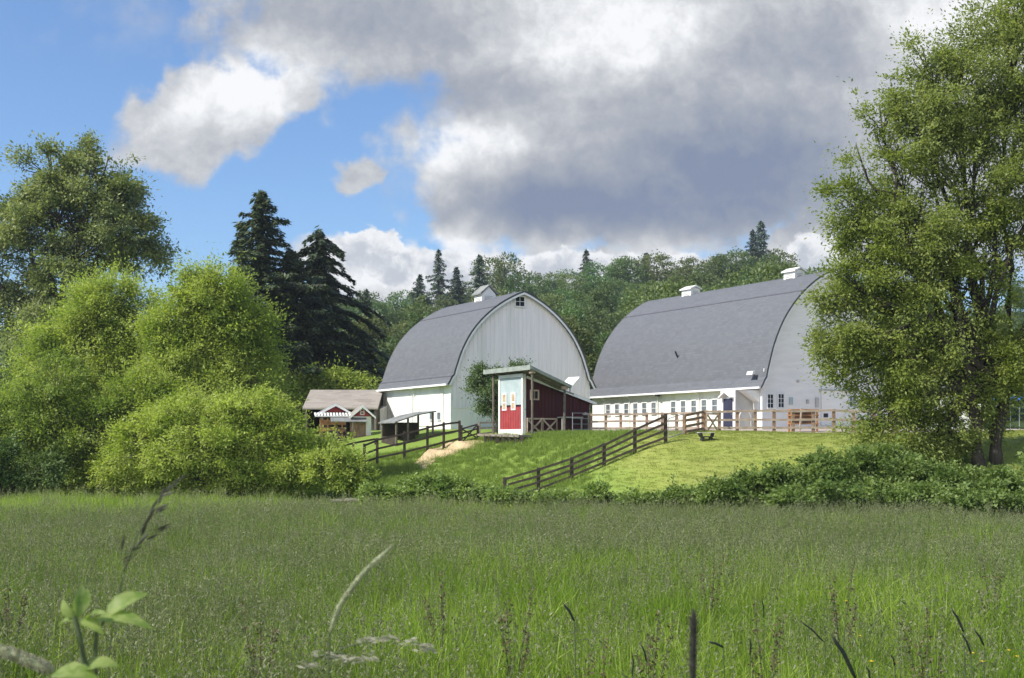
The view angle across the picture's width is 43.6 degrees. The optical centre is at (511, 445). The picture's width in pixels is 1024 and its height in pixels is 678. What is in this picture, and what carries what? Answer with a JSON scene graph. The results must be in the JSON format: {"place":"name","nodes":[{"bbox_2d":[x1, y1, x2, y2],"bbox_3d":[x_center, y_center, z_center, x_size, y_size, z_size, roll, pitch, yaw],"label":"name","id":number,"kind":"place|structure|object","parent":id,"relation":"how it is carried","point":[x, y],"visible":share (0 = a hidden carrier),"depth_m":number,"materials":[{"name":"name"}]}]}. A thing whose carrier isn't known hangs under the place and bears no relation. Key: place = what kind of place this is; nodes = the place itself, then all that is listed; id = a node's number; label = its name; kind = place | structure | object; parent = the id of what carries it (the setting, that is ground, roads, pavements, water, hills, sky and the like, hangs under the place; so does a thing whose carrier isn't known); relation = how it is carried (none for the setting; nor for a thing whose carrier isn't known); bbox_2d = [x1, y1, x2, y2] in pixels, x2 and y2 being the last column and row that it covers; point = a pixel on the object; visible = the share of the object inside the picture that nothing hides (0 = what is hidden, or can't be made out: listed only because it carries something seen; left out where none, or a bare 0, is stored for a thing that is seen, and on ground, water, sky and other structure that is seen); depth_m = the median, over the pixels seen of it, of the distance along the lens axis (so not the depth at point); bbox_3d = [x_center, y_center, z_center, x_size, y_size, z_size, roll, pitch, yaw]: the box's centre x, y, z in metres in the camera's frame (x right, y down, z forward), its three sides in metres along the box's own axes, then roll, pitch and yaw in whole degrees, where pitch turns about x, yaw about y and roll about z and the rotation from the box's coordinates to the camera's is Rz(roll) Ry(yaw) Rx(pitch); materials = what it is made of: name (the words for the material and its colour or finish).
{"place":"outdoors","nodes":[
{"label":"outdoors","id":0,"kind":"place"},
{"bbox_2d":[376,284,596,428],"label":"barn","id":1,"kind":"structure","parent":0,"point":[432,355],"depth_m":100.72,"materials":[{"name":"grey"}]},
{"bbox_2d":[387,394,412,421],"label":"sliding door","id":2,"kind":"structure","parent":1,"relation":"in","point":[397,405],"depth_m":104.80,"materials":[{"name":"white paint"}]},
{"bbox_2d":[416,392,443,425],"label":"sliding door","id":3,"kind":"structure","parent":1,"relation":"in","point":[434,401],"depth_m":100.07,"materials":[{"name":"white paint"}]},
{"bbox_2d":[0,311,1023,658],"bbox_3d":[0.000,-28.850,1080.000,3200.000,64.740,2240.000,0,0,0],"label":"ground","id":4,"kind":"structure","parent":0,"point":[686,453],"depth_m":68.80,"materials":[{"name":"plant"}]},
{"bbox_2d":[0,322,24,428],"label":"broadleaf tree","id":5,"kind":"object","parent":4,"relation":"on","point":[1,364],"visible":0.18,"depth_m":140.10,"materials":[{"name":"green plant"}]},
{"bbox_2d":[0,580,27,645],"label":"dock plant","id":6,"kind":"object","parent":4,"relation":"on","point":[9,608],"visible":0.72,"depth_m":16.97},
{"bbox_2d":[0,644,55,675],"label":"grass spike","id":7,"kind":"object","parent":4,"relation":"on","point":[28,660],"depth_m":1.70,"materials":[{"name":"plant"}]},
{"bbox_2d":[0,418,77,499],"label":"leafy bush","id":8,"kind":"object","parent":4,"relation":"on","point":[50,466],"visible":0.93,"depth_m":68.20,"materials":[{"name":"green plant"}]},
{"bbox_2d":[0,339,152,499],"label":"leafy bush","id":9,"kind":"object","parent":4,"relation":"on","point":[45,405],"visible":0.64,"depth_m":72.03,"materials":[{"name":"green plant"}]},
{"bbox_2d":[0,244,172,487],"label":"willow tree","id":10,"kind":"object","parent":4,"relation":"on","point":[101,309],"visible":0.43,"depth_m":78.47,"materials":[{"name":"green plant"}]},
{"bbox_2d":[0,125,188,410],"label":"poplar tree","id":11,"kind":"object","parent":4,"relation":"on","point":[110,202],"visible":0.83,"depth_m":106.32,"materials":[{"name":"green plant"}]},
{"bbox_2d":[51,585,153,677],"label":"leafy sapling","id":12,"kind":"object","parent":4,"relation":"on","point":[115,613],"visible":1,"depth_m":1.90,"materials":[{"name":"green plant"}]},
{"bbox_2d":[63,350,214,497],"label":"leafy bush","id":13,"kind":"object","parent":4,"relation":"on","point":[148,381],"visible":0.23,"depth_m":73.03,"materials":[{"name":"green plant"}]},
{"bbox_2d":[108,474,188,677],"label":"grass panicle","id":14,"kind":"object","parent":4,"relation":"on","point":[160,508],"depth_m":2.60,"materials":[{"name":"plant"}]},
{"bbox_2d":[102,241,309,493],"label":"willow tree","id":15,"kind":"object","parent":4,"relation":"on","point":[210,323],"visible":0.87,"depth_m":75.88,"materials":[{"name":"green plant"}]},
{"bbox_2d":[74,368,375,500],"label":"leafy bush","id":16,"kind":"object","parent":4,"relation":"on","point":[265,437],"visible":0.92,"depth_m":69.68,"materials":[{"name":"green plant"}]},
{"bbox_2d":[238,598,278,677],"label":"dock plant","id":17,"kind":"object","parent":4,"relation":"on","point":[261,644],"visible":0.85,"depth_m":14.44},
{"bbox_2d":[221,189,329,415],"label":"fir tree","id":18,"kind":"object","parent":4,"relation":"on","point":[263,229],"visible":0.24,"depth_m":117.44,"materials":[{"name":"green plant"}]},
{"bbox_2d":[263,247,346,426],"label":"cedar tree","id":19,"kind":"object","parent":4,"relation":"on","point":[303,295],"visible":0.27,"depth_m":119.18,"materials":[{"name":"green plant"}]},
{"bbox_2d":[249,351,381,427],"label":"leafy bush","id":20,"kind":"object","parent":4,"relation":"on","point":[343,378],"visible":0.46,"depth_m":114.90,"materials":[{"name":"green plant"}]},
{"bbox_2d":[314,404,351,438],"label":"garden shed","id":21,"kind":"structure","parent":4,"relation":"on","point":[327,413],"depth_m":97.67,"materials":[{"name":"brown wood"}]},
{"bbox_2d":[275,225,391,429],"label":"cedar tree","id":22,"kind":"object","parent":4,"relation":"on","point":[319,262],"visible":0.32,"depth_m":123.35,"materials":[{"name":"green plant"}]},
{"bbox_2d":[297,650,378,677],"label":"seed head","id":23,"kind":"object","parent":4,"relation":"on","point":[344,659],"visible":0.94,"depth_m":2.80},
{"bbox_2d":[294,435,382,498],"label":"leafy bush","id":24,"kind":"object","parent":4,"relation":"on","point":[337,468],"visible":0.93,"depth_m":66.52,"materials":[{"name":"green plant"}]},
{"bbox_2d":[302,390,382,431],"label":"open barn","id":25,"kind":"structure","parent":4,"relation":"on","point":[348,400],"depth_m":105.91,"materials":[{"name":"brown"}]},
{"bbox_2d":[330,405,375,438],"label":"garden shed","id":26,"kind":"structure","parent":4,"relation":"on","point":[359,418],"depth_m":96.89,"materials":[{"name":"white paint"}]},
{"bbox_2d":[350,422,365,438],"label":"door","id":27,"kind":"structure","parent":26,"relation":"in","point":[358,427],"depth_m":96.88,"materials":[{"name":"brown wood"}]},
{"bbox_2d":[328,544,393,677],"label":"grass spike","id":28,"kind":"object","parent":4,"relation":"on","point":[356,581],"depth_m":2.20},
{"bbox_2d":[342,312,396,370],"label":"broadleaf tree","id":29,"kind":"object","parent":4,"relation":"on","point":[371,332],"visible":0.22,"depth_m":171.94,"materials":[{"name":"green plant"}]},
{"bbox_2d":[348,339,396,382],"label":"broadleaf tree","id":30,"kind":"object","parent":4,"relation":"on","point":[383,364],"visible":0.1,"depth_m":132.08,"materials":[{"name":"green plant"}]},
{"bbox_2d":[312,634,436,677],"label":"seed head","id":31,"kind":"object","parent":4,"relation":"on","point":[425,646],"visible":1,"depth_m":2.80},
{"bbox_2d":[117,428,667,511],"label":"pasture grass","id":32,"kind":"structure","parent":4,"relation":"on","point":[483,447],"depth_m":78.56,"materials":[{"name":"plant"}]},
{"bbox_2d":[345,469,441,506],"bbox_3d":[-5.220,2.403,60.584,4.707,2.783,3.332,0,0,26],"label":"bramble bush","id":33,"kind":"object","parent":4,"relation":"on","point":[413,484],"visible":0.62,"depth_m":60.08,"materials":[{"name":"green plant"}]},
{"bbox_2d":[385,309,409,335],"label":"broadleaf tree","id":34,"kind":"object","parent":4,"relation":"on","point":[395,319],"visible":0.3,"depth_m":257.89,"materials":[{"name":"green plant"}]},
{"bbox_2d":[379,289,432,337],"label":"broadleaf tree","id":35,"kind":"object","parent":4,"relation":"on","point":[398,304],"visible":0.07,"depth_m":288.67,"materials":[{"name":"green plant"}]},
{"bbox_2d":[378,411,436,445],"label":"animal shelter","id":36,"kind":"object","parent":4,"relation":"on","point":[392,426],"visible":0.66,"depth_m":92.00,"materials":[{"name":"wood"}]},
{"bbox_2d":[374,302,441,386],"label":"broadleaf tree","id":37,"kind":"object","parent":4,"relation":"on","point":[417,317],"visible":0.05,"depth_m":157.44,"materials":[{"name":"green plant"}]},
{"bbox_2d":[363,420,460,464],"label":"paddock fence","id":38,"kind":"object","parent":4,"relation":"on","point":[427,437],"visible":0.77,"depth_m":85.06,"materials":[{"name":"brown wood"}]},
{"bbox_2d":[393,295,433,350],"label":"broadleaf tree","id":39,"kind":"object","parent":4,"relation":"on","point":[411,311],"visible":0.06,"depth_m":193.37,"materials":[{"name":"green plant"}]},
{"bbox_2d":[405,274,431,313],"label":"conifer tree","id":40,"kind":"object","parent":4,"relation":"on","point":[419,279],"visible":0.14,"depth_m":284.52,"materials":[{"name":"green plant"}]},
{"bbox_2d":[422,573,446,650],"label":"dock plant","id":41,"kind":"object","parent":4,"relation":"on","point":[441,608],"visible":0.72,"depth_m":18.05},
{"bbox_2d":[425,248,452,309],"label":"conifer tree","id":42,"kind":"object","parent":4,"relation":"on","point":[440,280],"visible":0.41,"depth_m":299.60,"materials":[{"name":"green plant"}]},
{"bbox_2d":[416,440,481,470],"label":"sand heap","id":43,"kind":"object","parent":4,"relation":"on","point":[456,445],"visible":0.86,"depth_m":84.70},
{"bbox_2d":[444,267,466,306],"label":"conifer tree","id":44,"kind":"object","parent":4,"relation":"on","point":[456,289],"visible":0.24,"depth_m":295.70,"materials":[{"name":"green plant"}]},
{"bbox_2d":[416,466,496,507],"bbox_3d":[-2.403,2.267,60.023,4.326,2.833,3.440,0,0,0],"label":"bramble bush","id":45,"kind":"object","parent":4,"relation":"on","point":[447,487],"visible":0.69,"depth_m":59.37,"materials":[{"name":"green plant"}]},
{"bbox_2d":[462,254,489,301],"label":"conifer tree","id":46,"kind":"object","parent":4,"relation":"on","point":[479,282],"visible":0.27,"depth_m":284.77,"materials":[{"name":"green plant"}]},
{"bbox_2d":[459,356,532,430],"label":"garden tree","id":47,"kind":"object","parent":4,"relation":"on","point":[482,383],"visible":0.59,"depth_m":91.21,"materials":[{"name":"green plant"}]},
{"bbox_2d":[477,434,530,443],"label":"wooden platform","id":48,"kind":"object","parent":4,"relation":"on","point":[503,436],"visible":0.68,"depth_m":84.17,"materials":[{"name":"grey wood"}]},
{"bbox_2d":[475,482,536,508],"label":"bramble bush","id":49,"kind":"object","parent":4,"relation":"on","point":[506,492],"visible":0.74,"depth_m":58.47,"materials":[{"name":"green plant"}]},
{"bbox_2d":[468,251,544,293],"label":"broadleaf tree","id":50,"kind":"object","parent":4,"relation":"on","point":[498,275],"visible":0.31,"depth_m":307.15,"materials":[{"name":"green plant"}]},
{"bbox_2d":[0,489,1023,677],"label":"meadow grass","id":51,"kind":"structure","parent":4,"relation":"on","point":[754,527],"depth_m":30.43,"materials":[{"name":"plant"}]},
{"bbox_2d":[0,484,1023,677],"bbox_3d":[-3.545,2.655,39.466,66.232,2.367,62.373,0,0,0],"label":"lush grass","id":52,"kind":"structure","parent":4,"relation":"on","point":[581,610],"depth_m":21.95,"materials":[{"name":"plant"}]},
{"bbox_2d":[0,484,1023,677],"bbox_3d":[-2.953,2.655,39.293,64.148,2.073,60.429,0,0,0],"label":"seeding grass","id":53,"kind":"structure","parent":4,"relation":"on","point":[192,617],"depth_m":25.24,"materials":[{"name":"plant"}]},
{"bbox_2d":[498,581,535,677],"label":"dock plant","id":54,"kind":"object","parent":4,"relation":"on","point":[507,651],"visible":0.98,"depth_m":15.03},
{"bbox_2d":[497,269,559,297],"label":"broadleaf tree","id":55,"kind":"object","parent":4,"relation":"on","point":[527,285],"visible":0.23,"depth_m":271.29,"materials":[{"name":"green plant"}]},
{"bbox_2d":[483,365,596,434],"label":"red shed","id":56,"kind":"structure","parent":4,"relation":"on","point":[531,399],"depth_m":86.52,"materials":[{"name":"paint"}]},
{"bbox_2d":[500,376,523,405],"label":"front window","id":57,"kind":"structure","parent":56,"relation":"in","point":[507,385],"depth_m":86.97,"materials":[{"name":"white glass"}]},
{"bbox_2d":[527,418,556,432],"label":"half door","id":58,"kind":"structure","parent":56,"relation":"in","point":[542,420],"depth_m":86.14,"materials":[{"name":"grey wood"}]},
{"bbox_2d":[529,268,587,292],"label":"broadleaf tree","id":59,"kind":"object","parent":4,"relation":"on","point":[570,276],"visible":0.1,"depth_m":318.20,"materials":[{"name":"green plant"}]},
{"bbox_2d":[537,292,587,323],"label":"broadleaf tree","id":60,"kind":"object","parent":4,"relation":"on","point":[557,300],"visible":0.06,"depth_m":227.55,"materials":[{"name":"green plant"}]},
{"bbox_2d":[549,284,592,313],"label":"broadleaf tree","id":61,"kind":"object","parent":4,"relation":"on","point":[571,294],"visible":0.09,"depth_m":245.94,"materials":[{"name":"green plant"}]},
{"bbox_2d":[526,474,625,509],"bbox_3d":[2.871,2.454,57.886,4.601,2.380,2.830,0,0,0],"label":"bramble bush","id":62,"kind":"object","parent":4,"relation":"on","point":[594,491],"visible":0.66,"depth_m":57.56,"materials":[{"name":"green plant"}]},
{"bbox_2d":[555,297,599,353],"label":"broadleaf tree","id":63,"kind":"object","parent":4,"relation":"on","point":[567,311],"visible":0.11,"depth_m":161.88,"materials":[{"name":"green plant"}]},
{"bbox_2d":[558,311,601,378],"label":"broadleaf tree","id":64,"kind":"object","parent":4,"relation":"on","point":[589,345],"visible":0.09,"depth_m":131.15,"materials":[{"name":"green plant"}]},
{"bbox_2d":[553,258,615,305],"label":"broadleaf tree","id":65,"kind":"object","parent":4,"relation":"on","point":[590,278],"visible":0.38,"depth_m":323.62,"materials":[{"name":"green plant"}]},
{"bbox_2d":[503,414,666,492],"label":"paddock fence","id":66,"kind":"object","parent":4,"relation":"on","point":[603,452],"visible":0.77,"depth_m":70.20,"materials":[{"name":"brown wood"}]},
{"bbox_2d":[565,638,609,677],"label":"dock plant","id":67,"kind":"object","parent":4,"relation":"on","point":[604,663],"visible":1,"depth_m":11.87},
{"bbox_2d":[561,298,623,355],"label":"broadleaf tree","id":68,"kind":"object","parent":4,"relation":"on","point":[591,319],"visible":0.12,"depth_m":189.69,"materials":[{"name":"green plant"}]},
{"bbox_2d":[571,278,626,355],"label":"broadleaf tree","id":69,"kind":"object","parent":4,"relation":"on","point":[598,297],"visible":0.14,"depth_m":203.92,"materials":[{"name":"green plant"}]},
{"bbox_2d":[587,329,612,360],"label":"broadleaf tree","id":70,"kind":"object","parent":4,"relation":"on","point":[604,338],"visible":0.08,"depth_m":154.13,"materials":[{"name":"green plant"}]},
{"bbox_2d":[584,288,618,333],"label":"broadleaf tree","id":71,"kind":"object","parent":4,"relation":"on","point":[615,302],"visible":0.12,"depth_m":268.20,"materials":[{"name":"green plant"}]},
{"bbox_2d":[594,276,644,309],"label":"broadleaf tree","id":72,"kind":"object","parent":4,"relation":"on","point":[617,281],"visible":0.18,"depth_m":315.19,"materials":[{"name":"green plant"}]},
{"bbox_2d":[600,255,650,299],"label":"broadleaf tree","id":73,"kind":"object","parent":4,"relation":"on","point":[623,272],"visible":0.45,"depth_m":326.07,"materials":[{"name":"green plant"}]},
{"bbox_2d":[589,412,699,430],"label":"yard fence","id":74,"kind":"object","parent":4,"relation":"on","point":[634,420],"visible":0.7,"depth_m":86.86,"materials":[{"name":"brown wood"}]},
{"bbox_2d":[636,607,675,677],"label":"dock plant","id":75,"kind":"object","parent":4,"relation":"on","point":[649,664],"visible":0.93,"depth_m":13.99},
{"bbox_2d":[610,480,702,512],"bbox_3d":[6.620,2.597,56.008,4.798,2.270,2.479,0,0,0],"label":"bramble bush","id":76,"kind":"object","parent":4,"relation":"on","point":[678,490],"visible":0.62,"depth_m":55.62,"materials":[{"name":"green plant"}]},
{"bbox_2d":[629,249,704,292],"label":"broadleaf tree","id":77,"kind":"object","parent":4,"relation":"on","point":[657,259],"visible":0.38,"depth_m":331.97,"materials":[{"name":"green plant"}]},
{"bbox_2d":[617,271,724,316],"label":"broadleaf tree","id":78,"kind":"object","parent":4,"relation":"on","point":[667,288],"visible":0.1,"depth_m":136.88,"materials":[{"name":"green plant"}]},
{"bbox_2d":[685,609,699,677],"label":"plantain stalk","id":79,"kind":"object","parent":4,"relation":"on","point":[693,622],"visible":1,"depth_m":2.00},
{"bbox_2d":[682,411,704,433],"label":"gate panel","id":80,"kind":"structure","parent":4,"relation":"on","point":[685,420],"depth_m":74.30,"materials":[{"name":"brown wood"}]},
{"bbox_2d":[686,264,717,290],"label":"broadleaf tree","id":81,"kind":"object","parent":4,"relation":"on","point":[704,279],"visible":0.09,"depth_m":234.95,"materials":[{"name":"green plant"}]},
{"bbox_2d":[700,553,724,625],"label":"dock plant","id":82,"kind":"object","parent":4,"relation":"on","point":[712,594],"visible":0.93,"depth_m":22.05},
{"bbox_2d":[701,254,742,286],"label":"broadleaf tree","id":83,"kind":"object","parent":4,"relation":"on","point":[715,269],"visible":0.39,"depth_m":331.00,"materials":[{"name":"green plant"}]},
{"bbox_2d":[691,464,781,510],"bbox_3d":[9.657,2.200,54.665,4.237,2.806,3.044,0,0,-19],"label":"bramble bush","id":84,"kind":"object","parent":4,"relation":"on","point":[743,485],"visible":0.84,"depth_m":54.03,"materials":[{"name":"green plant"}]},
{"bbox_2d":[590,267,887,428],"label":"barn","id":85,"kind":"structure","parent":4,"relation":"on","point":[693,348],"depth_m":101.31,"materials":[{"name":"grey"}]},
{"bbox_2d":[821,391,840,425],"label":"sliding door","id":86,"kind":"structure","parent":85,"relation":"in","point":[832,403],"depth_m":98.21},
{"bbox_2d":[712,246,783,286],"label":"broadleaf tree","id":87,"kind":"object","parent":4,"relation":"on","point":[744,255],"visible":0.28,"depth_m":330.63,"materials":[{"name":"green plant"}]},
{"bbox_2d":[744,229,765,269],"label":"conifer tree","id":88,"kind":"object","parent":4,"relation":"on","point":[753,247],"visible":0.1,"depth_m":344.71,"materials":[{"name":"green plant"}]},
{"bbox_2d":[749,221,773,268],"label":"conifer tree","id":89,"kind":"object","parent":4,"relation":"on","point":[761,240],"visible":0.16,"depth_m":349.54,"materials":[{"name":"green plant"}]},
{"bbox_2d":[747,597,787,677],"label":"dock plant","id":90,"kind":"object","parent":4,"relation":"on","point":[776,634],"visible":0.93,"depth_m":14.01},
{"bbox_2d":[738,248,799,277],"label":"broadleaf tree","id":91,"kind":"object","parent":4,"relation":"on","point":[788,256],"visible":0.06,"depth_m":339.56,"materials":[{"name":"green plant"}]},
{"bbox_2d":[719,252,830,288],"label":"broadleaf tree","id":92,"kind":"object","parent":4,"relation":"on","point":[766,271],"visible":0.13,"depth_m":133.53,"materials":[{"name":"green plant"}]},
{"bbox_2d":[571,429,1023,523],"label":"lawn grass","id":93,"kind":"structure","parent":4,"relation":"on","point":[765,438],"depth_m":68.38,"materials":[{"name":"plant"}]},
{"bbox_2d":[703,409,917,432],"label":"yard fence","id":94,"kind":"object","parent":4,"relation":"on","point":[793,427],"visible":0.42,"depth_m":81.86,"materials":[{"name":"brown wood"}]},
{"bbox_2d":[751,443,874,512],"bbox_3d":[12.677,1.744,52.896,5.382,3.663,5.783,0,0,0],"label":"bramble bush","id":95,"kind":"object","parent":4,"relation":"on","point":[827,476],"visible":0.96,"depth_m":53.01,"materials":[{"name":"green plant"}]},
{"bbox_2d":[826,562,858,674],"bbox_3d":[4.632,2.533,17.924,0.405,1.801,0.377,0,0,0],"label":"dock plant","id":96,"kind":"object","parent":4,"relation":"on","point":[836,620],"visible":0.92,"depth_m":17.98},
{"bbox_2d":[831,634,856,677],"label":"dark blade","id":97,"kind":"object","parent":4,"relation":"on","point":[845,657],"visible":1,"depth_m":4.00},
{"bbox_2d":[834,432,971,510],"bbox_3d":[16.176,1.412,53.955,5.749,3.938,6.243,0,0,0],"label":"bramble bush","id":98,"kind":"object","parent":4,"relation":"on","point":[889,478],"visible":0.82,"depth_m":53.84,"materials":[{"name":"green plant"}]},
{"bbox_2d":[791,0,1023,467],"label":"alder tree","id":99,"kind":"object","parent":4,"relation":"on","point":[989,368],"visible":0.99,"depth_m":61.88,"materials":[{"name":"green plant"}]},
{"bbox_2d":[899,604,944,677],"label":"dock plant","id":100,"kind":"object","parent":4,"relation":"on","point":[919,652],"visible":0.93,"depth_m":14.05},
{"bbox_2d":[917,457,1023,517],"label":"bramble bush","id":101,"kind":"object","parent":4,"relation":"on","point":[998,484],"visible":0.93,"depth_m":52.45,"materials":[{"name":"green plant"}]},
{"bbox_2d":[978,554,1004,629],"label":"dock plant","id":102,"kind":"object","parent":4,"relation":"on","point":[997,578],"visible":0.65,"depth_m":19.97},
{"bbox_2d":[0,0,1023,368],"label":"sky","id":103,"kind":"structure","parent":0,"point":[545,133],"materials":[{"name":"blue"}]},
{"bbox_2d":[592,429,1022,432],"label":"gravel yard","id":104,"kind":"structure","parent":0,"point":[805,430],"depth_m":94.18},
{"bbox_2d":[787,408,818,431],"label":"wooden rack","id":105,"kind":"object","parent":104,"relation":"on","point":[801,415],"visible":0.44,"depth_m":89.98,"materials":[{"name":"orange wood"}]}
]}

